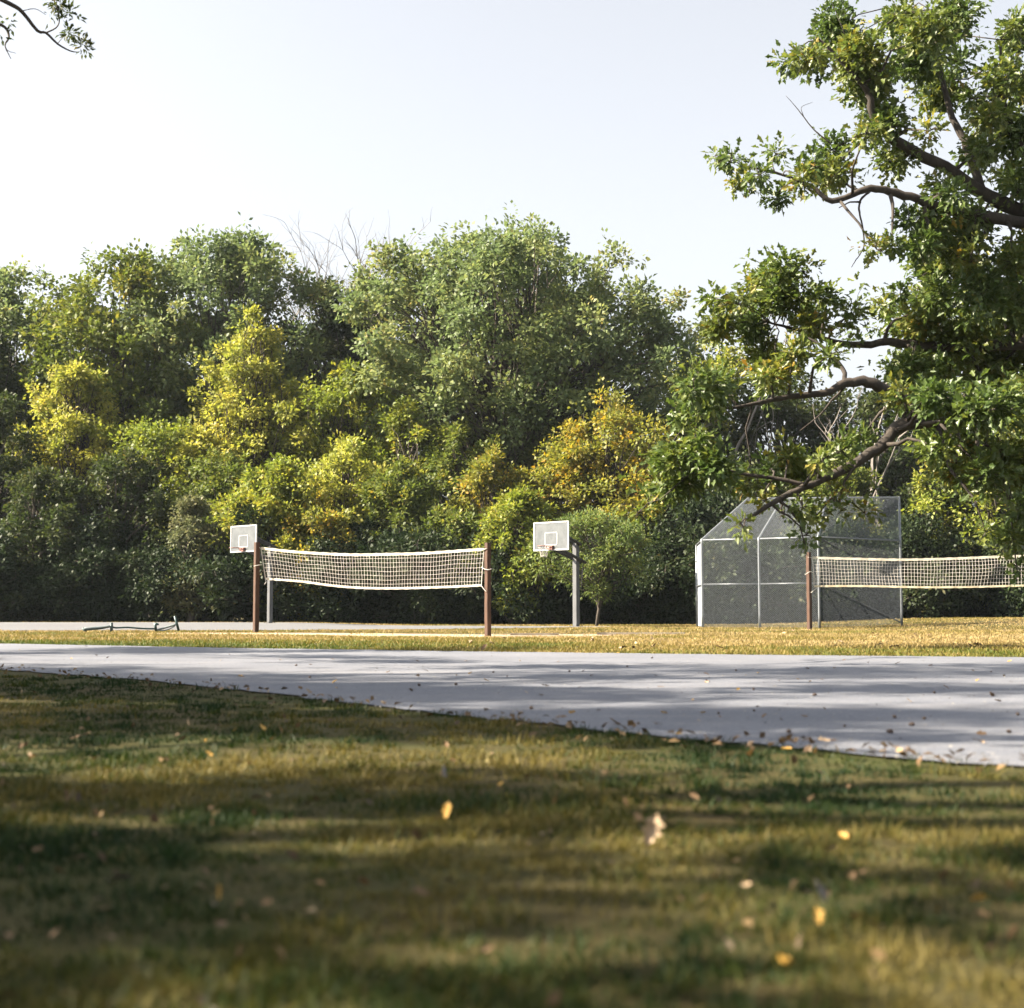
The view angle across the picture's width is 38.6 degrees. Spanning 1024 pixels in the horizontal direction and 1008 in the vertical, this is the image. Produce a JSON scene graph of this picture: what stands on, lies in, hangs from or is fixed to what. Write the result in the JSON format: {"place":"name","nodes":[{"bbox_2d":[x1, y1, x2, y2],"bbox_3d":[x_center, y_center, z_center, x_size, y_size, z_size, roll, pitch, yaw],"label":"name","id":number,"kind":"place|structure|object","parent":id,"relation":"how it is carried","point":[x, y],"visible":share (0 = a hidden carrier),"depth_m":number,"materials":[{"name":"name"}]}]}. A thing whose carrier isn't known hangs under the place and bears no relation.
{"place":"outdoors","nodes":[
{"label":"outdoors","id":0,"kind":"place"},
{"bbox_2d":[0,622,552,629],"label":"court pavement","id":1,"kind":"structure","parent":0,"point":[182,626],"depth_m":54.51,"materials":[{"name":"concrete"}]},
{"bbox_2d":[229,524,280,622],"bbox_3d":[-10.592,2.859,59.207,1.678,3.940,2.290,-2,-5,22],"label":"basketball hoop","id":2,"kind":"object","parent":1,"relation":"on","point":[243,538],"visible":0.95,"depth_m":59.26,"materials":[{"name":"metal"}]},
{"bbox_2d":[542,626,610,626],"bbox_3d":[2.424,4.656,55.207,2.600,0.072,1.200,0,-4,0],"label":"concrete pad","id":3,"kind":"object","parent":1,"relation":"on","point":[574,626],"visible":0.38,"depth_m":54.75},
{"bbox_2d":[533,521,586,625],"bbox_3d":[1.971,2.628,54.608,2.340,3.920,1.687,2,-5,-23],"label":"basketball hoop","id":4,"kind":"object","parent":3,"relation":"on","point":[554,536],"visible":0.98,"depth_m":54.90,"materials":[{"name":"metal"}]},
{"bbox_2d":[0,617,1023,1007],"bbox_3d":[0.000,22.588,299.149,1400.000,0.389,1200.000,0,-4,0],"label":"ground","id":5,"kind":"structure","parent":0,"point":[624,911],"depth_m":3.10,"materials":[{"name":"plant"}]},
{"bbox_2d":[0,318,38,484],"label":"broadleaf tree","id":6,"kind":"object","parent":5,"relation":"on","point":[9,382],"visible":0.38,"depth_m":81.17,"materials":[{"name":"green plant"}]},
{"bbox_2d":[0,389,50,549],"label":"young tree","id":7,"kind":"object","parent":5,"relation":"on","point":[8,409],"visible":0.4,"depth_m":74.26,"materials":[{"name":"green plant"}]},
{"bbox_2d":[0,524,57,621],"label":"hedge shrub","id":8,"kind":"object","parent":5,"relation":"on","point":[6,612],"visible":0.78,"depth_m":67.59,"materials":[{"name":"green plant"}]},
{"bbox_2d":[0,516,58,621],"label":"hedge shrub","id":9,"kind":"object","parent":5,"relation":"on","point":[17,535],"visible":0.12,"depth_m":68.95,"materials":[{"name":"green plant"}]},
{"bbox_2d":[0,254,74,513],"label":"broadleaf tree","id":10,"kind":"object","parent":5,"relation":"on","point":[11,302],"visible":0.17,"depth_m":85.30,"materials":[{"name":"green plant"}]},
{"bbox_2d":[0,0,94,58],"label":"shade tree","id":11,"kind":"object","parent":5,"relation":"on","point":[58,9],"visible":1,"depth_m":16.93,"materials":[{"name":"green plant"}]},
{"bbox_2d":[0,462,106,621],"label":"young tree","id":12,"kind":"object","parent":5,"relation":"on","point":[48,523],"visible":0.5,"depth_m":69.54,"materials":[{"name":"green plant"}]},
{"bbox_2d":[1,551,105,621],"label":"hedge shrub","id":13,"kind":"object","parent":5,"relation":"on","point":[64,571],"visible":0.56,"depth_m":68.04,"materials":[{"name":"green plant"}]},
{"bbox_2d":[1,356,143,533],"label":"young tree","id":14,"kind":"object","parent":5,"relation":"on","point":[61,440],"visible":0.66,"depth_m":77.79,"materials":[{"name":"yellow plant"}]},
{"bbox_2d":[29,507,158,621],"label":"hedge shrub","id":15,"kind":"object","parent":5,"relation":"on","point":[100,602],"visible":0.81,"depth_m":68.40,"materials":[{"name":"green plant"}]},
{"bbox_2d":[7,238,219,495],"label":"broadleaf tree","id":16,"kind":"object","parent":5,"relation":"on","point":[82,324],"visible":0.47,"depth_m":81.73,"materials":[{"name":"green plant"}]},
{"bbox_2d":[107,873,133,880],"bbox_3d":[-0.759,0.724,2.833,0.060,0.006,0.039,-11,-31,-2],"label":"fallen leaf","id":17,"kind":"object","parent":5,"relation":"on","point":[122,876],"visible":1,"depth_m":2.83,"materials":[{"name":"plant"}]},
{"bbox_2d":[78,525,162,621],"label":"hedge shrub","id":18,"kind":"object","parent":5,"relation":"on","point":[122,587],"visible":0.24,"depth_m":69.22,"materials":[{"name":"green plant"}]},
{"bbox_2d":[62,440,181,620],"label":"young tree","id":19,"kind":"object","parent":5,"relation":"on","point":[140,490],"visible":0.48,"depth_m":70.39,"materials":[{"name":"green plant"}]},
{"bbox_2d":[82,616,179,631],"bbox_3d":[-10.720,3.401,41.188,2.675,0.511,0.152,1,-4,-14],"label":"pipe rack","id":20,"kind":"object","parent":5,"relation":"on","point":[110,626],"visible":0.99,"depth_m":41.20,"materials":[{"name":"metal"}]},
{"bbox_2d":[85,414,227,554],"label":"young tree","id":21,"kind":"object","parent":5,"relation":"on","point":[151,436],"visible":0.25,"depth_m":75.50,"materials":[{"name":"green plant"}]},
{"bbox_2d":[105,542,229,621],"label":"hedge shrub","id":22,"kind":"object","parent":5,"relation":"on","point":[147,579],"visible":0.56,"depth_m":67.46,"materials":[{"name":"green plant"}]},
{"bbox_2d":[153,488,230,621],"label":"shrub","id":23,"kind":"object","parent":5,"relation":"on","point":[189,528],"visible":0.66,"depth_m":67.14,"materials":[{"name":"green plant"}]},
{"bbox_2d":[156,442,253,549],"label":"young tree","id":24,"kind":"object","parent":5,"relation":"on","point":[213,487],"visible":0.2,"depth_m":72.38,"materials":[{"name":"green plant"}]},
{"bbox_2d":[186,542,241,621],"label":"hedge shrub","id":25,"kind":"object","parent":5,"relation":"on","point":[205,618],"visible":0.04,"depth_m":68.80,"materials":[{"name":"green plant"}]},
{"bbox_2d":[82,212,363,496],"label":"broadleaf tree","id":26,"kind":"object","parent":5,"relation":"on","point":[245,260],"visible":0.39,"depth_m":84.02,"materials":[{"name":"green plant"}]},
{"bbox_2d":[173,500,303,621],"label":"hedge shrub","id":27,"kind":"object","parent":5,"relation":"on","point":[228,597],"visible":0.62,"depth_m":66.44,"materials":[{"name":"green plant"}]},
{"bbox_2d":[161,303,352,620],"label":"young tree","id":28,"kind":"object","parent":5,"relation":"on","point":[243,414],"visible":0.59,"depth_m":77.86,"materials":[{"name":"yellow plant"}]},
{"bbox_2d":[253,542,260,631],"bbox_3d":[-7.178,2.410,41.130,0.154,2.672,0.161,3,-5,-38],"label":"wooden post","id":29,"kind":"object","parent":5,"relation":"on","point":[256,580],"visible":0.94,"depth_m":41.09,"materials":[{"name":"brown wood"}]},
{"bbox_2d":[254,547,491,591],"bbox_3d":[-3.841,1.755,39.823,7.212,1.322,0.328,-2,-5,22],"label":"volleyball net","id":30,"kind":"object","parent":29,"relation":"attached to","point":[381,558],"visible":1,"depth_m":39.75,"materials":[{"name":"fabric"}]},
{"bbox_2d":[234,534,299,621],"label":"hedge shrub","id":31,"kind":"object","parent":5,"relation":"on","point":[285,619],"visible":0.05,"depth_m":67.61,"materials":[{"name":"green plant"}]},
{"bbox_2d":[206,449,329,621],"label":"young tree","id":32,"kind":"object","parent":5,"relation":"on","point":[277,490],"visible":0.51,"depth_m":68.34,"materials":[{"name":"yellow plant"}]},
{"bbox_2d":[203,228,365,378],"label":"bare tree","id":33,"kind":"object","parent":5,"relation":"on","point":[294,288],"visible":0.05,"depth_m":93.87,"materials":[{"name":"brown wood"}]},
{"bbox_2d":[265,488,364,621],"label":"shrub","id":34,"kind":"object","parent":5,"relation":"on","point":[326,522],"visible":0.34,"depth_m":67.35,"materials":[{"name":"green plant"}]},
{"bbox_2d":[265,266,375,482],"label":"broadleaf tree","id":35,"kind":"object","parent":5,"relation":"on","point":[332,331],"visible":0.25,"depth_m":89.57,"materials":[{"name":"green plant"}]},
{"bbox_2d":[263,529,381,622],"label":"hedge shrub","id":36,"kind":"object","parent":5,"relation":"on","point":[345,610],"visible":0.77,"depth_m":66.15,"materials":[{"name":"green plant"}]},
{"bbox_2d":[263,210,389,419],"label":"bare tree","id":37,"kind":"object","parent":5,"relation":"on","point":[298,221],"visible":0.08,"depth_m":90.41,"materials":[{"name":"brown wood"}]},
{"bbox_2d":[276,513,403,623],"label":"hedge shrub","id":38,"kind":"object","parent":5,"relation":"on","point":[367,525],"visible":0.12,"depth_m":68.53,"materials":[{"name":"green plant"}]},
{"bbox_2d":[298,436,390,546],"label":"young tree","id":39,"kind":"object","parent":5,"relation":"on","point":[336,489],"visible":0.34,"depth_m":71.28,"materials":[{"name":"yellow plant"}]},
{"bbox_2d":[263,357,432,509],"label":"young tree","id":40,"kind":"object","parent":5,"relation":"on","point":[341,397],"visible":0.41,"depth_m":77.67,"materials":[{"name":"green plant"}]},
{"bbox_2d":[290,211,471,432],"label":"bare tree","id":41,"kind":"object","parent":5,"relation":"on","point":[361,261],"visible":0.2,"depth_m":88.26,"materials":[{"name":"brown wood"}]},
{"bbox_2d":[280,230,484,436],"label":"bare tree","id":42,"kind":"object","parent":5,"relation":"on","point":[357,290],"visible":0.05,"depth_m":92.22,"materials":[{"name":"brown wood"}]},
{"bbox_2d":[329,258,450,450],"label":"broadleaf tree","id":43,"kind":"object","parent":5,"relation":"on","point":[373,301],"visible":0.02,"depth_m":93.01,"materials":[{"name":"green plant"}]},
{"bbox_2d":[329,521,471,624],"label":"hedge shrub","id":44,"kind":"object","parent":5,"relation":"on","point":[414,542],"visible":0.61,"depth_m":65.83,"materials":[{"name":"green plant"}]},
{"bbox_2d":[349,395,452,517],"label":"young tree","id":45,"kind":"object","parent":5,"relation":"on","point":[404,411],"visible":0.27,"depth_m":75.74,"materials":[{"name":"green plant"}]},
{"bbox_2d":[349,451,455,545],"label":"young tree","id":46,"kind":"object","parent":5,"relation":"on","point":[396,494],"visible":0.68,"depth_m":69.48,"materials":[{"name":"green plant"}]},
{"bbox_2d":[384,524,483,623],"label":"hedge shrub","id":47,"kind":"object","parent":5,"relation":"on","point":[430,599],"visible":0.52,"depth_m":65.90,"materials":[{"name":"green plant"}]},
{"bbox_2d":[441,802,450,818],"bbox_3d":[-0.169,0.795,3.795,0.030,0.050,0.009,-4,-33,26],"label":"fallen leaf","id":48,"kind":"object","parent":5,"relation":"on","point":[446,810],"visible":1,"depth_m":3.80,"materials":[{"name":"plant"}]},
{"bbox_2d":[408,500,491,623],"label":"shrub","id":49,"kind":"object","parent":5,"relation":"on","point":[460,520],"visible":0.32,"depth_m":67.12,"materials":[{"name":"green plant"}]},
{"bbox_2d":[407,416,517,530],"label":"young tree","id":50,"kind":"object","parent":5,"relation":"on","point":[449,436],"visible":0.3,"depth_m":74.59,"materials":[{"name":"green plant"}]},
{"bbox_2d":[484,543,490,635],"bbox_3d":[-0.647,2.319,38.427,0.170,2.604,0.144,4,-6,-43],"label":"wooden post","id":51,"kind":"object","parent":5,"relation":"on","point":[487,588],"visible":0.92,"depth_m":38.39,"materials":[{"name":"brown wood"}]},
{"bbox_2d":[440,443,540,623],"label":"young tree","id":52,"kind":"object","parent":5,"relation":"on","point":[481,479],"visible":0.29,"depth_m":71.16,"materials":[{"name":"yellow plant"}]},
{"bbox_2d":[438,537,543,623],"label":"hedge shrub","id":53,"kind":"object","parent":5,"relation":"on","point":[471,591],"visible":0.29,"depth_m":65.43,"materials":[{"name":"green plant"}]},
{"bbox_2d":[0,673,1012,1007],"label":"lawn litter","id":54,"kind":"object","parent":5,"relation":"on","point":[554,995],"visible":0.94,"depth_m":2.91,"materials":[{"name":"plant"}]},
{"bbox_2d":[0,664,1023,775],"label":"leaf litter","id":55,"kind":"object","parent":5,"relation":"on","point":[899,750],"visible":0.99,"depth_m":6.26,"materials":[{"name":"plant"}]},
{"bbox_2d":[461,479,571,624],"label":"shrub","id":56,"kind":"object","parent":5,"relation":"on","point":[519,510],"visible":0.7,"depth_m":65.44,"materials":[{"name":"green plant"}]},
{"bbox_2d":[443,525,591,624],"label":"hedge shrub","id":57,"kind":"object","parent":5,"relation":"on","point":[522,614],"visible":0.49,"depth_m":65.47,"materials":[{"name":"green plant"}]},
{"bbox_2d":[329,200,722,505],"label":"broadleaf tree","id":58,"kind":"object","parent":5,"relation":"on","point":[518,392],"visible":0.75,"depth_m":78.80,"materials":[{"name":"green plant"}]},
{"bbox_2d":[510,633,558,634],"bbox_3d":[0.600,3.487,39.149,1.300,0.061,0.150,0,-4,-2],"label":"timber edging","id":59,"kind":"object","parent":5,"relation":"on","point":[534,633],"visible":0.83,"depth_m":39.08,"materials":[{"name":"brown wood"}]},
{"bbox_2d":[526,441,598,541],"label":"young tree","id":60,"kind":"object","parent":5,"relation":"on","point":[538,474],"visible":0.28,"depth_m":71.36,"materials":[{"name":"green plant"}]},
{"bbox_2d":[527,550,607,623],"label":"hedge shrub","id":61,"kind":"object","parent":5,"relation":"on","point":[568,615],"visible":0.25,"depth_m":67.69,"materials":[{"name":"green plant"}]},
{"bbox_2d":[510,502,659,625],"bbox_3d":[2.970,2.425,57.533,5.454,4.974,4.020,-1,-4,15],"label":"sapling","id":62,"kind":"object","parent":5,"relation":"on","point":[605,557],"visible":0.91,"depth_m":57.06,"materials":[{"name":"green plant"}]},
{"bbox_2d":[561,528,637,623],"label":"hedge shrub","id":63,"kind":"object","parent":5,"relation":"on","point":[604,618],"visible":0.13,"depth_m":67.98,"materials":[{"name":"green plant"}]},
{"bbox_2d":[530,373,688,623],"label":"young tree","id":64,"kind":"object","parent":5,"relation":"on","point":[608,452],"visible":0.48,"depth_m":71.34,"materials":[{"name":"yellow plant"}]},
{"bbox_2d":[597,632,683,634],"bbox_3d":[3.400,3.423,38.653,2.300,0.061,0.150,0,-4,1],"label":"timber edging","id":65,"kind":"object","parent":5,"relation":"on","point":[609,633],"visible":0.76,"depth_m":38.60,"materials":[{"name":"brown wood"}]},
{"bbox_2d":[594,554,694,623],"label":"hedge shrub","id":66,"kind":"object","parent":5,"relation":"on","point":[649,586],"visible":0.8,"depth_m":66.19,"materials":[{"name":"green plant"}]},
{"bbox_2d":[641,813,664,847],"bbox_3d":[0.325,0.757,3.393,0.052,0.085,0.016,19,-11,2],"label":"fallen leaf","id":67,"kind":"object","parent":5,"relation":"on","point":[654,824],"visible":1,"depth_m":3.40,"materials":[{"name":"plant"}]},
{"bbox_2d":[611,370,727,520],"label":"broadleaf tree","id":68,"kind":"object","parent":5,"relation":"on","point":[711,426],"visible":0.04,"depth_m":89.79,"materials":[{"name":"green plant"}]},
{"bbox_2d":[617,516,742,623],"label":"hedge shrub","id":69,"kind":"object","parent":5,"relation":"on","point":[689,617],"visible":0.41,"depth_m":67.07,"materials":[{"name":"green plant"}]},
{"bbox_2d":[639,470,730,554],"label":"young tree","id":70,"kind":"object","parent":5,"relation":"on","point":[663,514],"visible":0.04,"depth_m":71.36,"materials":[{"name":"green plant"}]},
{"bbox_2d":[587,321,792,505],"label":"bare tree","id":71,"kind":"object","parent":5,"relation":"on","point":[744,434],"visible":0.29,"depth_m":79.67,"materials":[{"name":"brown wood"}]},
{"bbox_2d":[658,337,751,517],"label":"broadleaf tree","id":72,"kind":"object","parent":5,"relation":"on","point":[735,364],"visible":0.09,"depth_m":90.45,"materials":[{"name":"green plant"}]},
{"bbox_2d":[650,485,825,623],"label":"hedge shrub","id":73,"kind":"object","parent":5,"relation":"on","point":[698,514],"visible":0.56,"depth_m":65.98,"materials":[{"name":"green plant"}]},
{"bbox_2d":[702,446,804,543],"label":"young tree","id":74,"kind":"object","parent":5,"relation":"on","point":[785,489],"visible":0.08,"depth_m":71.41,"materials":[{"name":"green plant"}]},
{"bbox_2d":[707,536,822,623],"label":"hedge shrub","id":75,"kind":"object","parent":5,"relation":"on","point":[763,620],"visible":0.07,"depth_m":66.73,"materials":[{"name":"green plant"}]},
{"bbox_2d":[690,350,865,533],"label":"broadleaf tree","id":76,"kind":"object","parent":5,"relation":"on","point":[796,415],"visible":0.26,"depth_m":84.77,"materials":[{"name":"green plant"}]},
{"bbox_2d":[778,954,794,964],"bbox_3d":[0.404,0.672,2.155,0.030,0.008,0.050,33,-24,9],"label":"fallen leaf","id":77,"kind":"object","parent":5,"relation":"on","point":[785,960],"visible":1,"depth_m":2.15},
{"bbox_2d":[695,496,902,627],"bbox_3d":[10.014,2.085,52.849,7.789,4.943,5.269,-1,-4,18],"label":"backstop","id":78,"kind":"object","parent":5,"relation":"on","point":[700,583],"visible":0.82,"depth_m":51.61,"materials":[{"name":"metal"}]},
{"bbox_2d":[806,552,811,629],"bbox_3d":[9.340,2.805,45.911,0.154,2.582,0.161,4,-6,-40],"label":"wooden post","id":79,"kind":"object","parent":5,"relation":"on","point":[808,592],"visible":0.89,"depth_m":45.87,"materials":[{"name":"brown wood"}]},
{"bbox_2d":[805,555,1023,592],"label":"volleyball net","id":80,"kind":"object","parent":79,"relation":"attached to","point":[904,569],"visible":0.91,"depth_m":45.42,"materials":[{"name":"fabric"}]},
{"bbox_2d":[751,527,870,622],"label":"hedge shrub","id":81,"kind":"object","parent":5,"relation":"on","point":[801,612],"visible":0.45,"depth_m":65.89,"materials":[{"name":"green plant"}]},
{"bbox_2d":[812,906,823,924],"bbox_3d":[0.523,0.703,2.497,0.023,0.038,0.007,5,-48,-6],"label":"fallen leaf","id":82,"kind":"object","parent":5,"relation":"on","point":[817,912],"visible":1,"depth_m":2.50,"materials":[{"name":"plant"}]},
{"bbox_2d":[617,0,1023,589],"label":"oak tree","id":83,"kind":"object","parent":5,"relation":"on","point":[980,338],"visible":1,"depth_m":25.38,"materials":[{"name":"green plant"}]},
{"bbox_2d":[815,879,828,901],"bbox_3d":[0.574,0.716,2.712,0.010,0.050,0.028,-25,2,40],"label":"fallen leaf","id":84,"kind":"object","parent":5,"relation":"on","point":[822,892],"visible":1,"depth_m":2.71,"materials":[{"name":"plant"}]},
{"bbox_2d":[773,458,890,616],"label":"young tree","id":85,"kind":"object","parent":5,"relation":"on","point":[856,488],"visible":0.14,"depth_m":70.54,"materials":[{"name":"green plant"}]},
{"bbox_2d":[803,505,888,620],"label":"hedge shrub","id":86,"kind":"object","parent":5,"relation":"on","point":[844,546],"visible":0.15,"depth_m":66.92,"materials":[{"name":"green plant"}]},
{"bbox_2d":[813,383,924,523],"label":"bare tree","id":87,"kind":"object","parent":5,"relation":"on","point":[857,430],"visible":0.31,"depth_m":75.84,"materials":[{"name":"brown wood"}]},
{"bbox_2d":[820,350,918,535],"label":"bare tree","id":88,"kind":"object","parent":5,"relation":"on","point":[890,460],"visible":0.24,"depth_m":76.80,"materials":[{"name":"brown wood"}]},
{"bbox_2d":[812,529,946,618],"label":"hedge shrub","id":89,"kind":"object","parent":5,"relation":"on","point":[875,574],"visible":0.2,"depth_m":66.96,"materials":[{"name":"green plant"}]},
{"bbox_2d":[824,375,953,535],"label":"broadleaf tree","id":90,"kind":"object","parent":5,"relation":"on","point":[899,471],"visible":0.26,"depth_m":82.82,"materials":[{"name":"green plant"}]},
{"bbox_2d":[861,506,990,618],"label":"hedge shrub","id":91,"kind":"object","parent":5,"relation":"on","point":[912,536],"visible":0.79,"depth_m":66.34,"materials":[{"name":"green plant"}]},
{"bbox_2d":[887,471,980,617],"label":"young tree","id":92,"kind":"object","parent":5,"relation":"on","point":[908,488],"visible":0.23,"depth_m":69.43,"materials":[{"name":"green plant"}]},
{"bbox_2d":[897,429,1023,616],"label":"broadleaf tree","id":93,"kind":"object","parent":5,"relation":"on","point":[986,511],"visible":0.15,"depth_m":68.90,"materials":[{"name":"green plant"}]},
{"bbox_2d":[932,533,1004,617],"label":"hedge shrub","id":94,"kind":"object","parent":5,"relation":"on","point":[976,609],"visible":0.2,"depth_m":67.77,"materials":[{"name":"green plant"}]},
{"bbox_2d":[969,893,989,900],"bbox_3d":[0.858,0.722,2.682,0.046,0.009,0.026,3,-45,-19],"label":"fallen leaf","id":95,"kind":"object","parent":5,"relation":"on","point":[976,896],"visible":1,"depth_m":2.68,"materials":[{"name":"plant"}]},
{"bbox_2d":[952,552,1022,617],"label":"hedge shrub","id":96,"kind":"object","parent":5,"relation":"on","point":[988,607],"visible":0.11,"depth_m":68.30,"materials":[{"name":"green plant"}]},
{"bbox_2d":[968,495,1023,617],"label":"hedge shrub","id":97,"kind":"object","parent":5,"relation":"on","point":[1014,603],"visible":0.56,"depth_m":66.53,"materials":[{"name":"green plant"}]},
{"bbox_2d":[1007,924,1018,938],"bbox_3d":[0.813,0.695,2.375,0.020,0.027,0.010,-2,-5,23],"label":"fallen leaf","id":98,"kind":"object","parent":5,"relation":"on","point":[1013,930],"visible":1,"depth_m":2.37,"materials":[{"name":"plant"}]},
{"bbox_2d":[0,644,1023,765],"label":"road","id":99,"kind":"structure","parent":0,"point":[626,696],"depth_m":10.81,"materials":[{"name":"asphalt"}]},
{"bbox_2d":[7,644,1023,767],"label":"road grit","id":100,"kind":"object","parent":99,"relation":"on","point":[958,762],"visible":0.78,"depth_m":8.59,"materials":[{"name":"gravel"}]},
{"bbox_2d":[0,617,1023,656],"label":"field grass","id":101,"kind":"structure","parent":0,"point":[688,645],"depth_m":28.70,"materials":[{"name":"plant"}]},
{"bbox_2d":[0,0,1023,532],"label":"sky","id":102,"kind":"structure","parent":0,"point":[588,116],"materials":[{"name":"white"}]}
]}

